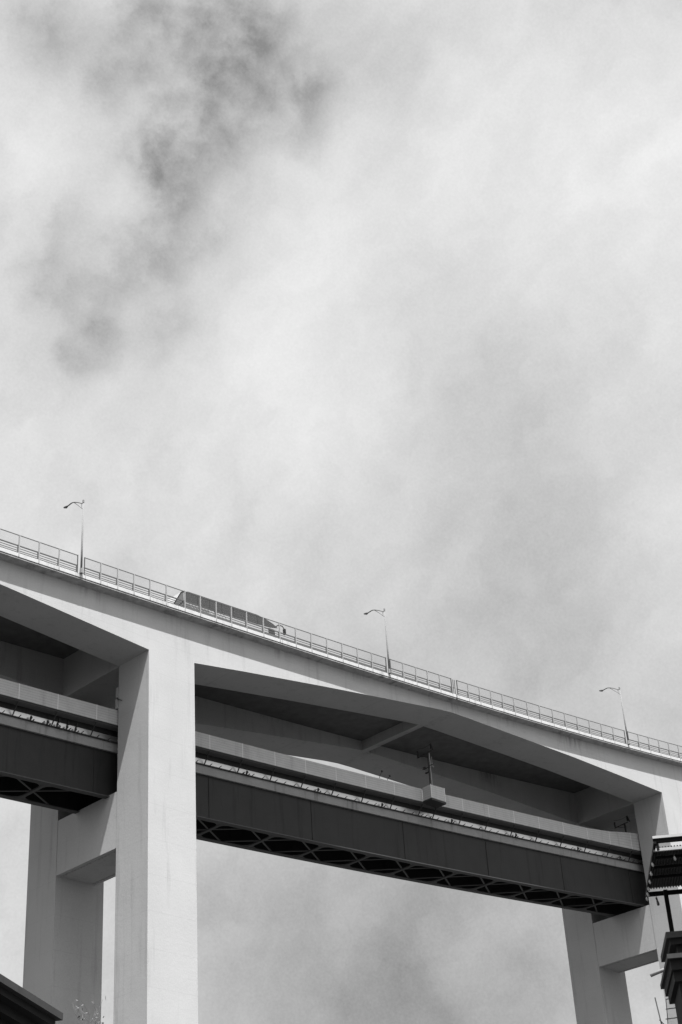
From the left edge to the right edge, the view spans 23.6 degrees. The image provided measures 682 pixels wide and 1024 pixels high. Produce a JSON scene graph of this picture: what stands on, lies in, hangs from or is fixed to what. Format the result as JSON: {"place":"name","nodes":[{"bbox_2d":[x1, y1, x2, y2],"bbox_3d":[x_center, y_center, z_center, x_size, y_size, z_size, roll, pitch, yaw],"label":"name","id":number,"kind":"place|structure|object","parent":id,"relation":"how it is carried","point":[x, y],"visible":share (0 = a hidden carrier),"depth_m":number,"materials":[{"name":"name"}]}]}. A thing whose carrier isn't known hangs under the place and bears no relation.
{"place":"outdoors","nodes":[
{"label":"outdoors","id":0,"kind":"place"},
{"bbox_2d":[0,974,62,1023],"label":"house","id":1,"kind":"structure","parent":0,"point":[19,1004],"depth_m":31.20,"materials":[{"name":"paint"}]},
{"bbox_2d":[0,0,681,1023],"label":"sky","id":2,"kind":"structure","parent":0,"point":[319,315],"materials":[{"name":"grey"}]},
{"bbox_2d":[562,793,681,1023],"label":"bridge pier","id":3,"kind":"structure","parent":0,"point":[605,953],"depth_m":192.20,"materials":[{"name":"concrete"}]},
{"bbox_2d":[660,931,681,1023],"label":"apartment house","id":4,"kind":"structure","parent":0,"point":[671,979],"depth_m":36.78,"materials":[{"name":"paint"}]},
{"bbox_2d":[650,968,663,976],"bbox_3d":[7.465,10.261,36.888,1.026,0.400,0.084,-6,-32,3],"label":"drain pipe","id":5,"kind":"object","parent":4,"relation":"attached to","point":[657,972],"visible":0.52,"depth_m":36.82,"materials":[{"name":"metal"}]},
{"bbox_2d":[646,833,681,931],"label":"terrace canopy","id":6,"kind":"object","parent":4,"relation":"on","point":[666,870],"visible":0.94,"depth_m":39.72,"materials":[{"name":"black metal"}]},
{"bbox_2d":[645,848,675,900],"bbox_3d":[7.712,8.753,39.434,0.564,0.192,3.403,-6,-32,3],"label":"string light","id":7,"kind":"object","parent":6,"relation":"hanging from","point":[651,874],"visible":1,"depth_m":39.43,"materials":[{"name":"grey metal"}]},
{"bbox_2d":[655,997,677,1023],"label":"balcony railing","id":8,"kind":"object","parent":4,"relation":"on","point":[661,1022],"visible":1,"depth_m":36.96,"materials":[{"name":"grey metal"}]},
{"label":"ground","id":9,"kind":"structure","parent":0,"visible":0},
{"bbox_2d":[55,996,105,1023],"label":"tree","id":10,"kind":"object","parent":9,"relation":"on","point":[90,1021],"visible":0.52,"depth_m":40.10,"materials":[{"name":"grey plant"}]},
{"bbox_2d":[23,650,197,1023],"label":"bridge pier","id":11,"kind":"structure","parent":9,"relation":"on","point":[135,834],"depth_m":138.28,"materials":[{"name":"concrete"}]},
{"bbox_2d":[115,687,121,709],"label":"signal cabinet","id":12,"kind":"object","parent":11,"relation":"attached to","point":[117,698],"visible":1,"depth_m":143.71,"materials":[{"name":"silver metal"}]},
{"bbox_2d":[0,695,649,916],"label":"rail viaduct","id":13,"kind":"object","parent":11,"relation":"on","point":[57,760],"visible":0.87,"depth_m":160.22,"materials":[{"name":"metal"}]},
{"bbox_2d":[0,678,640,851],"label":"noise barrier","id":14,"kind":"object","parent":13,"relation":"on","point":[435,796],"visible":0.9,"depth_m":161.01,"materials":[{"name":"grey concrete"}]},
{"bbox_2d":[417,743,433,784],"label":"overhead line mast","id":15,"kind":"object","parent":14,"relation":"on","point":[429,764],"visible":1,"depth_m":170.73,"materials":[{"name":"grey metal"}]},
{"bbox_2d":[614,815,629,831],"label":"overhead line mast","id":16,"kind":"object","parent":13,"relation":"on","point":[624,824],"visible":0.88,"depth_m":197.70,"materials":[{"name":"grey metal"}]},
{"bbox_2d":[0,547,681,833],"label":"road viaduct","id":17,"kind":"object","parent":11,"relation":"on","point":[71,634],"visible":0.85,"depth_m":166.22,"materials":[{"name":"concrete"}]},
{"bbox_2d":[0,528,77,572],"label":"railing","id":18,"kind":"object","parent":17,"relation":"on","point":[18,551],"visible":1,"depth_m":137.36,"materials":[{"name":"metal"}]},
{"bbox_2d":[63,500,83,573],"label":"street lamp","id":19,"kind":"object","parent":17,"relation":"on","point":[81,568],"visible":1,"depth_m":141.60,"materials":[{"name":"metal"}]},
{"bbox_2d":[167,591,285,636],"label":"coach","id":20,"kind":"object","parent":17,"relation":"on","point":[221,608],"visible":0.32,"depth_m":153.69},
{"bbox_2d":[83,557,386,672],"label":"railing","id":21,"kind":"object","parent":17,"relation":"on","point":[250,628],"visible":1,"depth_m":151.46,"materials":[{"name":"metal"}]},
{"bbox_2d":[364,608,390,673],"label":"street lamp","id":22,"kind":"object","parent":17,"relation":"on","point":[389,670],"visible":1,"depth_m":166.59,"materials":[{"name":"metal"}]},
{"bbox_2d":[389,659,452,692],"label":"railing","id":23,"kind":"object","parent":17,"relation":"on","point":[420,682],"visible":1,"depth_m":168.12,"materials":[{"name":"metal"}]},
{"bbox_2d":[456,680,626,743],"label":"railing","id":24,"kind":"object","parent":17,"relation":"on","point":[540,716],"visible":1,"depth_m":180.78,"materials":[{"name":"metal"}]},
{"bbox_2d":[599,687,629,744],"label":"street lamp","id":25,"kind":"object","parent":17,"relation":"on","point":[628,743],"visible":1,"depth_m":193.72,"materials":[{"name":"metal"}]},
{"bbox_2d":[627,731,681,760],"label":"railing","id":26,"kind":"object","parent":17,"relation":"on","point":[659,748],"visible":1,"depth_m":195.91,"materials":[{"name":"metal"}]}
]}

